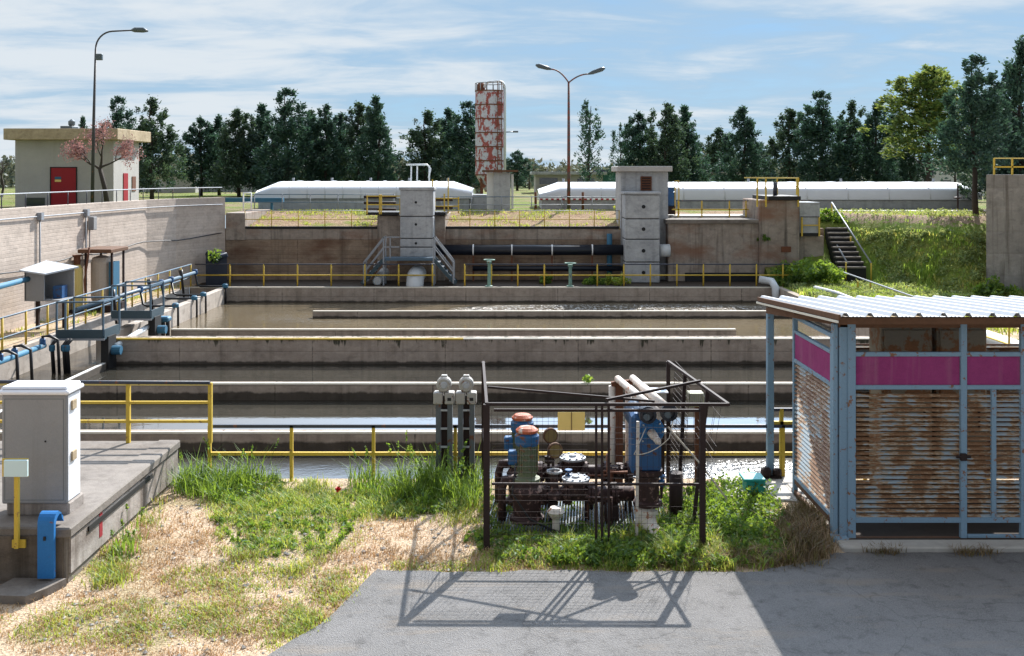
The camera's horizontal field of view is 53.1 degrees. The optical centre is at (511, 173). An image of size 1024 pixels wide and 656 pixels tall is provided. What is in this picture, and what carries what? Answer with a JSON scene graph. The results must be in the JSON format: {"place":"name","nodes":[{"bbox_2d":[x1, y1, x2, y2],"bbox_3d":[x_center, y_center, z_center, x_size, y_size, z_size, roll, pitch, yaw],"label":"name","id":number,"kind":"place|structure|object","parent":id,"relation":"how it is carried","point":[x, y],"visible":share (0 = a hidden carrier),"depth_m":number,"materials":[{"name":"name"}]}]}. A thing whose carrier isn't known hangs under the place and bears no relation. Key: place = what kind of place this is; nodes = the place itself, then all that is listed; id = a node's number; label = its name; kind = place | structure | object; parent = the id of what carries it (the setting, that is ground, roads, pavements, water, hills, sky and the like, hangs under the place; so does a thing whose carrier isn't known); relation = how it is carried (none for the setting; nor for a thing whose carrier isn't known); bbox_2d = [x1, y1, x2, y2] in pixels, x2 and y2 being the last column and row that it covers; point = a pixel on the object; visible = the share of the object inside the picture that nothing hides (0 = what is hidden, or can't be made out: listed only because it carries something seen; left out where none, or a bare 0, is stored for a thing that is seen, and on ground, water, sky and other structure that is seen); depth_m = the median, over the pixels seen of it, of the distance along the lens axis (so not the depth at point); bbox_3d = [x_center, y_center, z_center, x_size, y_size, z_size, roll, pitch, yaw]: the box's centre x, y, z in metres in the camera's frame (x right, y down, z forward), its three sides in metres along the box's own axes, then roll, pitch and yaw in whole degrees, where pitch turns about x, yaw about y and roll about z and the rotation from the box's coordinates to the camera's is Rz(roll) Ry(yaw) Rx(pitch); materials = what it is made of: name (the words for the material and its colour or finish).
{"place":"outdoors","nodes":[
{"label":"outdoors","id":0,"kind":"place"},
{"bbox_2d":[0,344,97,409],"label":"channel water","id":1,"kind":"structure","parent":0,"point":[82,360],"depth_m":31.10,"materials":[{"name":"brown liquid"}]},
{"bbox_2d":[0,334,60,379],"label":"air pipe","id":2,"kind":"object","parent":1,"relation":"in","point":[16,355],"visible":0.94,"depth_m":28.38,"materials":[{"name":"blue metal"}]},
{"bbox_2d":[0,184,533,188],"bbox_3d":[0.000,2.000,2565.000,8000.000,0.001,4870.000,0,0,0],"label":"ground","id":3,"kind":"structure","parent":0,"point":[510,187],"depth_m":134.02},
{"bbox_2d":[0,146,1016,187],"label":"wood","id":4,"kind":"object","parent":3,"relation":"on","point":[8,175],"visible":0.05,"depth_m":141.06,"materials":[{"name":"green plant"}]},
{"bbox_2d":[0,364,791,478],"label":"settling water","id":5,"kind":"structure","parent":0,"point":[363,412],"depth_m":25.79,"materials":[{"name":"liquid"}]},
{"bbox_2d":[0,430,791,451],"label":"baffle wall","id":6,"kind":"structure","parent":5,"relation":"in","point":[422,440],"depth_m":21.70,"materials":[{"name":"concrete"}]},
{"bbox_2d":[80,382,791,399],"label":"baffle wall","id":7,"kind":"structure","parent":5,"relation":"in","point":[386,390],"depth_m":26.60,"materials":[{"name":"concrete"}]},
{"bbox_2d":[0,189,985,218],"bbox_3d":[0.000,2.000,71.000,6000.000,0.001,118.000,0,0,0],"label":"terrace ground","id":8,"kind":"structure","parent":0,"point":[8,201],"depth_m":77.93,"materials":[{"name":"green plant"}]},
{"bbox_2d":[3,119,150,206],"bbox_3d":[-26.111,-0.583,61.950,6.614,5.366,5.500,0,0,0],"label":"cream hut","id":9,"kind":"object","parent":8,"relation":"on","point":[41,165],"visible":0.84,"depth_m":60.00,"materials":[{"name":"paint"}]},
{"bbox_2d":[50,167,76,204],"bbox_3d":[-26.262,0.815,59.990,1.569,2.369,0.120,0,0,0],"label":"door","id":10,"kind":"structure","parent":9,"relation":"in","point":[61,178],"depth_m":59.96,"materials":[{"name":"red paint"}]},
{"bbox_2d":[58,116,144,201],"bbox_3d":[-22.713,-0.549,56.367,4.626,5.143,2.818,0,0,-8],"label":"pink tree","id":11,"kind":"object","parent":8,"relation":"on","point":[124,151],"visible":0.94,"depth_m":56.39,"materials":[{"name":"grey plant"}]},
{"bbox_2d":[90,27,147,202],"bbox_3d":[-21.282,-2.954,55.420,3.140,9.910,0.409,0,0,-1],"label":"street lamp","id":12,"kind":"object","parent":8,"relation":"on","point":[134,29],"visible":0.98,"depth_m":55.44,"materials":[{"name":"grey metal"}]},
{"bbox_2d":[119,94,188,198],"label":"conifer tree","id":13,"kind":"object","parent":8,"relation":"on","point":[158,144],"visible":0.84,"depth_m":77.93,"materials":[{"name":"green plant"}]},
{"bbox_2d":[166,114,233,195],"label":"conifer tree","id":14,"kind":"object","parent":8,"relation":"on","point":[200,134],"visible":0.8,"depth_m":89.47,"materials":[{"name":"green plant"}]},
{"bbox_2d":[205,108,273,196],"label":"conifer tree","id":15,"kind":"object","parent":8,"relation":"on","point":[239,141],"visible":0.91,"depth_m":87.30,"materials":[{"name":"green plant"}]},
{"bbox_2d":[231,102,284,190],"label":"conifer tree","id":16,"kind":"object","parent":8,"relation":"on","point":[263,113],"visible":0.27,"depth_m":89.34,"materials":[{"name":"green plant"}]},
{"bbox_2d":[241,86,335,191],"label":"conifer tree","id":17,"kind":"object","parent":8,"relation":"on","point":[283,131],"visible":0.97,"depth_m":85.43,"materials":[{"name":"green plant"}]},
{"bbox_2d":[300,102,353,180],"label":"conifer tree","id":18,"kind":"object","parent":8,"relation":"on","point":[328,142],"visible":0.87,"depth_m":87.39,"materials":[{"name":"green plant"}]},
{"bbox_2d":[321,100,392,180],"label":"conifer tree","id":19,"kind":"object","parent":8,"relation":"on","point":[354,133],"visible":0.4,"depth_m":89.44,"materials":[{"name":"green plant"}]},
{"bbox_2d":[255,178,475,209],"bbox_3d":[-8.155,1.183,59.099,11.926,1.834,5.847,0,0,0],"label":"covered tank","id":20,"kind":"object","parent":8,"relation":"on","point":[293,186],"visible":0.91,"depth_m":56.35,"materials":[{"name":"white metal"}]},
{"bbox_2d":[342,94,402,180],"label":"conifer tree","id":21,"kind":"object","parent":8,"relation":"on","point":[376,130],"visible":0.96,"depth_m":85.31,"materials":[{"name":"green plant"}]},
{"bbox_2d":[396,107,463,180],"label":"conifer tree","id":22,"kind":"object","parent":8,"relation":"on","point":[427,154],"visible":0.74,"depth_m":87.59,"materials":[{"name":"green plant"}]},
{"bbox_2d":[426,101,508,192],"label":"conifer tree","id":23,"kind":"object","parent":8,"relation":"on","point":[461,138],"visible":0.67,"depth_m":85.14,"materials":[{"name":"green plant"}]},
{"bbox_2d":[475,80,505,193],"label":"silo","id":24,"kind":"object","parent":8,"relation":"on","point":[490,129],"visible":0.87,"depth_m":71.11,"materials":[{"name":"metal"}]},
{"bbox_2d":[482,170,517,209],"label":"concrete pillar","id":25,"kind":"structure","parent":8,"relation":"on","point":[498,182],"depth_m":55.60,"materials":[{"name":"grey concrete"}]},
{"bbox_2d":[506,149,538,190],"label":"conifer tree","id":26,"kind":"object","parent":8,"relation":"on","point":[519,160],"visible":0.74,"depth_m":117.68,"materials":[{"name":"green plant"}]},
{"bbox_2d":[530,172,606,191],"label":"office building","id":27,"kind":"structure","parent":8,"relation":"on","point":[542,179],"depth_m":100.00,"materials":[{"name":"beige paint"}]},
{"bbox_2d":[574,100,605,181],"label":"conifer tree","id":28,"kind":"object","parent":8,"relation":"on","point":[588,137],"visible":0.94,"depth_m":83.78,"materials":[{"name":"green plant"}]},
{"bbox_2d":[604,109,675,173],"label":"conifer tree","id":29,"kind":"object","parent":8,"relation":"on","point":[636,134],"visible":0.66,"depth_m":87.24,"materials":[{"name":"green plant"}]},
{"bbox_2d":[638,100,701,181],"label":"conifer tree","id":30,"kind":"object","parent":8,"relation":"on","point":[673,130],"visible":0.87,"depth_m":85.45,"materials":[{"name":"green plant"}]},
{"bbox_2d":[658,104,712,181],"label":"conifer tree","id":31,"kind":"object","parent":8,"relation":"on","point":[693,142],"visible":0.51,"depth_m":89.36,"materials":[{"name":"green plant"}]},
{"bbox_2d":[682,127,737,181],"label":"conifer tree","id":32,"kind":"object","parent":8,"relation":"on","point":[713,148],"visible":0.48,"depth_m":120.76,"materials":[{"name":"green plant"}]},
{"bbox_2d":[709,105,777,181],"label":"conifer tree","id":33,"kind":"object","parent":8,"relation":"on","point":[745,134],"visible":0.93,"depth_m":85.50,"materials":[{"name":"green plant"}]},
{"bbox_2d":[537,179,981,208],"bbox_3d":[13.746,1.207,59.549,24.510,1.786,5.947,0,0,0],"label":"covered tank","id":34,"kind":"object","parent":8,"relation":"on","point":[933,194],"visible":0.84,"depth_m":56.75,"materials":[{"name":"white metal"}]},
{"bbox_2d":[753,107,812,181],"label":"conifer tree","id":35,"kind":"object","parent":8,"relation":"on","point":[774,148],"visible":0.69,"depth_m":89.72,"materials":[{"name":"green plant"}]},
{"bbox_2d":[772,88,862,181],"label":"conifer tree","id":36,"kind":"object","parent":8,"relation":"on","point":[813,134],"visible":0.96,"depth_m":85.36,"materials":[{"name":"green plant"}]},
{"bbox_2d":[823,97,872,181],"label":"conifer tree","id":37,"kind":"object","parent":8,"relation":"on","point":[855,123],"visible":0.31,"depth_m":89.32,"materials":[{"name":"green plant"}]},
{"bbox_2d":[848,99,907,181],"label":"conifer tree","id":38,"kind":"object","parent":8,"relation":"on","point":[876,167],"visible":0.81,"depth_m":85.48,"materials":[{"name":"green plant"}]},
{"bbox_2d":[889,142,925,181],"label":"conifer tree","id":39,"kind":"object","parent":8,"relation":"on","point":[904,165],"visible":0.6,"depth_m":81.70,"materials":[{"name":"green plant"}]},
{"bbox_2d":[857,63,969,181],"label":"olive tree","id":40,"kind":"object","parent":8,"relation":"on","point":[928,85],"visible":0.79,"depth_m":78.57,"materials":[{"name":"green plant"}]},
{"bbox_2d":[165,303,830,335],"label":"basin water","id":41,"kind":"structure","parent":0,"point":[262,315],"depth_m":40.39,"materials":[{"name":"liquid"}]},
{"bbox_2d":[111,281,167,335],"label":"sluice platform","id":42,"kind":"structure","parent":41,"relation":"in","point":[153,318],"depth_m":34.00,"materials":[{"name":"grey metal"}]},
{"bbox_2d":[96,288,224,363],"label":"basin side wall","id":43,"kind":"structure","parent":41,"relation":"in","point":[215,298],"depth_m":39.74,"materials":[{"name":"concrete"}]},
{"bbox_2d":[75,269,227,325],"bbox_3d":[-13.367,5.092,39.300,1.583,2.016,12.600,0,0,0],"label":"air pipe","id":44,"kind":"object","parent":43,"relation":"on","point":[170,279],"visible":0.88,"depth_m":40.96,"materials":[{"name":"blue metal"}]},
{"bbox_2d":[171,328,735,335],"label":"baffle wall","id":45,"kind":"structure","parent":41,"relation":"in","point":[453,331],"depth_m":35.70,"materials":[{"name":"concrete"}]},
{"bbox_2d":[313,310,790,317],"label":"baffle wall","id":46,"kind":"structure","parent":41,"relation":"in","point":[539,313],"depth_m":40.80,"materials":[{"name":"concrete"}]},
{"bbox_2d":[0,283,1018,655],"bbox_3d":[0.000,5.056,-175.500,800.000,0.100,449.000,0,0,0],"label":"ground","id":47,"kind":"structure","parent":0,"point":[40,605],"depth_m":13.26,"materials":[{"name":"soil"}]},
{"bbox_2d":[0,578,65,604],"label":"footing slab","id":48,"kind":"structure","parent":47,"relation":"on","point":[23,591],"depth_m":12.33,"materials":[{"name":"concrete"}]},
{"bbox_2d":[19,260,78,328],"bbox_3d":[-15.121,4.002,33.475,1.385,2.197,1.250,0,0,0],"label":"control box","id":49,"kind":"object","parent":47,"relation":"on","point":[51,281],"visible":0.94,"depth_m":33.45,"materials":[{"name":"grey metal"}]},
{"bbox_2d":[0,440,179,583],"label":"concrete deck","id":50,"kind":"structure","parent":47,"relation":"on","point":[116,477],"depth_m":14.16,"materials":[{"name":"grey concrete"}]},
{"bbox_2d":[2,458,28,548],"bbox_3d":[-6.111,4.073,12.625,0.329,1.120,0.130,0,0,0],"label":"marker post","id":51,"kind":"object","parent":50,"relation":"attached to","point":[16,468],"visible":1,"depth_m":12.61,"materials":[{"name":"yellow metal"}]},
{"bbox_2d":[0,380,83,514],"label":"electric cabinet","id":52,"kind":"object","parent":50,"relation":"on","point":[41,425],"visible":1,"depth_m":13.15,"materials":[{"name":"metal"}]},
{"bbox_2d":[37,511,63,578],"bbox_3d":[-5.716,4.574,12.682,0.202,0.792,0.295,0,0,0],"label":"cable cover","id":53,"kind":"object","parent":50,"relation":"attached to","point":[46,545],"visible":1,"depth_m":12.55,"materials":[{"name":"blue metal"}]},
{"bbox_2d":[0,380,212,442],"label":"deck railing","id":54,"kind":"object","parent":50,"relation":"on","point":[128,402],"visible":0.6,"depth_m":16.70,"materials":[{"name":"yellow metal"}]},
{"bbox_2d":[0,287,188,379],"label":"channel wall","id":55,"kind":"structure","parent":47,"relation":"on","point":[41,357],"depth_m":33.63,"materials":[{"name":"concrete"}]},
{"bbox_2d":[56,296,122,368],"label":"sluice platform","id":56,"kind":"structure","parent":55,"relation":"on","point":[110,350],"depth_m":30.80,"materials":[{"name":"grey metal"}]},
{"bbox_2d":[0,264,191,352],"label":"channel railing","id":57,"kind":"object","parent":55,"relation":"on","point":[47,323],"visible":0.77,"depth_m":34.28,"materials":[{"name":"metal"}]},
{"bbox_2d":[78,246,127,311],"bbox_3d":[-15.258,3.942,38.250,1.228,2.317,1.700,0,0,0],"label":"tank shelter","id":58,"kind":"object","parent":47,"relation":"on","point":[105,271],"visible":0.68,"depth_m":37.99,"materials":[{"name":"metal"}]},
{"bbox_2d":[0,197,224,332],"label":"retaining wall","id":59,"kind":"structure","parent":47,"relation":"on","point":[185,231],"depth_m":40.81,"materials":[{"name":"brick"}]},
{"bbox_2d":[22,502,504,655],"bbox_3d":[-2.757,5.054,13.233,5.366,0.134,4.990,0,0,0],"label":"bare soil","id":60,"kind":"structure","parent":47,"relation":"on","point":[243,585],"depth_m":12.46,"materials":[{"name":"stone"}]},
{"bbox_2d":[103,430,501,563],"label":"tall grass","id":61,"kind":"structure","parent":47,"relation":"on","point":[455,483],"depth_m":16.25,"materials":[{"name":"green plant"}]},
{"bbox_2d":[0,472,795,651],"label":"short grass","id":62,"kind":"structure","parent":47,"relation":"on","point":[297,497],"depth_m":13.35,"materials":[{"name":"green plant"}]},
{"bbox_2d":[433,374,454,473],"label":"instrument column","id":63,"kind":"structure","parent":47,"relation":"on","point":[444,417],"depth_m":16.78,"materials":[{"name":"grey metal"}]},
{"bbox_2d":[456,374,476,478],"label":"instrument column","id":64,"kind":"structure","parent":47,"relation":"on","point":[466,413],"depth_m":16.78,"materials":[{"name":"grey metal"}]},
{"bbox_2d":[189,287,771,302],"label":"basin wall","id":65,"kind":"structure","parent":47,"relation":"on","point":[493,294],"depth_m":45.70,"materials":[{"name":"concrete"}]},
{"bbox_2d":[192,280,780,286],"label":"walkway","id":66,"kind":"structure","parent":65,"relation":"on","point":[369,283],"depth_m":46.89,"materials":[{"name":"concrete"}]},
{"bbox_2d":[195,264,434,285],"bbox_3d":[-8.891,4.591,46.200,10.817,1.018,0.070,0,0,0],"label":"walkway railing","id":67,"kind":"object","parent":66,"relation":"on","point":[330,275],"visible":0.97,"depth_m":46.17,"materials":[{"name":"metal"}]},
{"bbox_2d":[360,236,457,285],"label":"metal steps","id":68,"kind":"structure","parent":66,"relation":"on","point":[442,268],"depth_m":46.50,"materials":[{"name":"grey metal"}]},
{"bbox_2d":[397,187,436,281],"bbox_3d":[-4.458,2.873,48.050,1.842,4.454,1.400,0,0,0],"label":"concrete shaft","id":69,"kind":"object","parent":66,"relation":"on","point":[417,220],"visible":0.88,"depth_m":47.40,"materials":[{"name":"grey concrete"}]},
{"bbox_2d":[364,178,458,214],"bbox_3d":[-4.956,1.101,49.680,4.840,1.749,2.820,0,0,0],"label":"railing","id":70,"kind":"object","parent":69,"relation":"attached to","point":[387,211],"depth_m":49.17,"materials":[{"name":"metal"}]},
{"bbox_2d":[225,209,823,280],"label":"back wall","id":71,"kind":"structure","parent":66,"relation":"on","point":[246,242],"depth_m":49.00,"materials":[{"name":"brown concrete"}]},
{"bbox_2d":[252,211,742,225],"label":"grass","id":72,"kind":"structure","parent":71,"relation":"on","point":[577,215],"depth_m":51.82,"materials":[{"name":"green plant"}]},
{"bbox_2d":[436,244,623,280],"bbox_3d":[0.966,4.231,48.350,9.214,1.738,0.522,0,0,0],"label":"black pipe","id":73,"kind":"object","parent":66,"relation":"on","point":[551,250],"visible":0.85,"depth_m":48.14,"materials":[{"name":"metal"}]},
{"bbox_2d":[473,266,622,270],"bbox_3d":[1.761,4.486,48.250,7.230,0.232,0.232,0,0,0],"label":"pipe","id":74,"kind":"object","parent":73,"relation":"attached to","point":[550,268],"visible":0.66,"depth_m":48.15,"materials":[{"name":"black metal"}]},
{"bbox_2d":[464,264,795,285],"bbox_3d":[5.313,4.591,46.200,14.961,1.018,0.070,0,0,0],"label":"walkway railing","id":75,"kind":"object","parent":66,"relation":"on","point":[650,275],"visible":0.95,"depth_m":46.17,"materials":[{"name":"metal"}]},
{"bbox_2d":[664,216,758,280],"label":"concrete block","id":76,"kind":"structure","parent":66,"relation":"on","point":[711,240],"depth_m":48.20,"materials":[{"name":"grey concrete"}]},
{"bbox_2d":[743,177,800,274],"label":"concrete pier","id":77,"kind":"structure","parent":66,"relation":"on","point":[776,214],"depth_m":48.00,"materials":[{"name":"brown concrete"}]},
{"bbox_2d":[0,207,971,339],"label":"railing","id":78,"kind":"object","parent":47,"relation":"on","point":[358,223],"visible":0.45,"depth_m":51.77,"materials":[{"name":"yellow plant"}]},
{"bbox_2d":[186,468,797,570],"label":"leafy weeds","id":79,"kind":"object","parent":47,"relation":"on","point":[728,511],"visible":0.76,"depth_m":14.33,"materials":[{"name":"green plant"}]},
{"bbox_2d":[116,336,868,363],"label":"dividing wall","id":80,"kind":"structure","parent":47,"relation":"on","point":[439,349],"depth_m":31.60,"materials":[{"name":"concrete"}]},
{"bbox_2d":[495,413,536,508],"bbox_3d":[0.070,4.376,15.550,0.666,1.449,0.500,0,0,0],"label":"pump","id":81,"kind":"object","parent":47,"relation":"on","point":[514,427],"visible":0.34,"depth_m":15.48,"materials":[{"name":"metal"}]},
{"bbox_2d":[208,424,866,480],"bbox_3d":[0.420,4.686,17.000,10.932,1.028,0.054,0,0,0],"label":"bank railing","id":82,"kind":"object","parent":47,"relation":"on","point":[373,453],"visible":0.34,"depth_m":16.97,"materials":[{"name":"metal"}]},
{"bbox_2d":[490,494,663,531],"bbox_3d":[0.959,5.000,15.100,2.673,0.030,1.601,0,0,0],"label":"grating","id":83,"kind":"object","parent":47,"relation":"on","point":[569,518],"visible":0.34,"depth_m":14.78,"materials":[{"name":"brown metal"}]},
{"bbox_2d":[498,425,543,528],"bbox_3d":[0.130,4.373,14.750,0.666,1.454,0.500,0,0,0],"label":"pump","id":84,"kind":"object","parent":83,"relation":"on","point":[527,438],"visible":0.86,"depth_m":14.62,"materials":[{"name":"metal"}]},
{"bbox_2d":[537,452,634,509],"bbox_3d":[1.059,4.705,15.600,1.590,0.830,0.399,0,0,0],"label":"manifold pipe","id":85,"kind":"object","parent":47,"relation":"on","point":[574,463],"visible":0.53,"depth_m":15.50,"materials":[{"name":"metal"}]},
{"bbox_2d":[541,473,634,526],"bbox_3d":[1.030,4.745,14.800,1.469,0.750,0.399,0,0,0],"label":"manifold pipe","id":86,"kind":"object","parent":47,"relation":"on","point":[626,493],"visible":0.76,"depth_m":14.70,"materials":[{"name":"metal"}]},
{"bbox_2d":[481,360,729,549],"bbox_3d":[1.210,4.091,15.283,3.420,2.118,3.194,0,0,0],"label":"rusty cage","id":87,"kind":"object","parent":47,"relation":"on","point":[700,485],"visible":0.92,"depth_m":13.73,"materials":[{"name":"metal"}]},
{"bbox_2d":[565,454,664,525],"bbox_3d":[1.488,4.620,14.996,1.440,0.961,1.004,0,0,0],"label":"pipe cluster","id":88,"kind":"object","parent":47,"relation":"on","point":[612,473],"visible":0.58,"depth_m":14.88,"materials":[{"name":"metal"}]},
{"bbox_2d":[609,379,632,482],"bbox_3d":[1.720,4.181,16.250,0.383,1.837,0.209,0,0,0],"label":"pipe","id":89,"kind":"object","parent":47,"relation":"on","point":[615,389],"visible":0.41,"depth_m":16.15,"materials":[{"name":"metal"}]},
{"bbox_2d":[614,375,677,539],"bbox_3d":[1.962,4.237,15.066,0.689,2.101,2.360,0,0,0],"label":"blue blower","id":90,"kind":"object","parent":47,"relation":"on","point":[652,470],"visible":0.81,"depth_m":14.46,"materials":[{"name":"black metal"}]},
{"bbox_2d":[597,491,1006,571],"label":"withered weeds","id":91,"kind":"object","parent":47,"relation":"on","point":[810,551],"visible":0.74,"depth_m":13.68,"materials":[{"name":"green plant"}]},
{"bbox_2d":[756,296,1023,552],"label":"louvred shelter","id":92,"kind":"object","parent":47,"relation":"on","point":[838,379],"visible":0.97,"depth_m":14.09,"materials":[{"name":"metal"}]},
{"bbox_2d":[869,328,931,493],"bbox_3d":[6.150,3.693,16.192,0.800,2.626,0.615,0,0,0],"label":"steel cabinet","id":93,"kind":"object","parent":92,"relation":"on","point":[900,339],"visible":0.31,"depth_m":15.92,"materials":[{"name":"metal"}]},
{"bbox_2d":[932,328,985,493],"bbox_3d":[7.010,3.693,16.192,0.780,2.626,0.615,0,0,0],"label":"steel cabinet","id":94,"kind":"object","parent":92,"relation":"on","point":[945,339],"visible":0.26,"depth_m":15.92,"materials":[{"name":"metal"}]},
{"bbox_2d":[986,158,1023,290],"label":"tank wall","id":95,"kind":"structure","parent":47,"relation":"on","point":[1005,228],"depth_m":42.00,"materials":[{"name":"grey concrete"}]},
{"bbox_2d":[0,0,1023,287],"label":"sky","id":96,"kind":"structure","parent":0,"point":[206,58],"materials":[{"name":"blue"}]},
{"bbox_2d":[611,166,671,282],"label":"concrete tower","id":97,"kind":"structure","parent":0,"point":[642,199],"depth_m":47.50,"materials":[{"name":"beige paint"}]},
{"bbox_2d":[268,552,1023,655],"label":"road","id":98,"kind":"structure","parent":0,"point":[901,604],"depth_m":11.82,"materials":[{"name":"grey concrete"}]},
{"bbox_2d":[764,207,1023,297],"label":"grass slope","id":99,"kind":"structure","parent":0,"point":[858,221],"depth_m":46.98,"materials":[{"name":"plant"}]},
{"bbox_2d":[799,201,823,259],"bbox_3d":[14.073,3.237,49.282,1.340,3.725,2.235,0,0,0],"label":"concrete box","id":100,"kind":"object","parent":99,"relation":"on","point":[811,240],"visible":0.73,"depth_m":48.30,"materials":[{"name":"grey concrete"}]},
{"bbox_2d":[825,202,871,280],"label":"concrete steps","id":101,"kind":"structure","parent":99,"relation":"on","point":[843,253],"depth_m":48.11,"materials":[{"name":"grey concrete"}]},
{"bbox_2d":[918,52,1023,214],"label":"conifer tree","id":102,"kind":"object","parent":99,"relation":"on","point":[984,104],"visible":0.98,"depth_m":48.65,"materials":[{"name":"green plant"}]},
{"bbox_2d":[978,34,1023,193],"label":"conifer tree","id":103,"kind":"object","parent":99,"relation":"on","point":[1013,75],"visible":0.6,"depth_m":53.70,"materials":[{"name":"green plant"}]},
{"bbox_2d":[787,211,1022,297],"bbox_3d":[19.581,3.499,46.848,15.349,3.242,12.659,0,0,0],"label":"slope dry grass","id":104,"kind":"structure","parent":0,"point":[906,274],"depth_m":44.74,"materials":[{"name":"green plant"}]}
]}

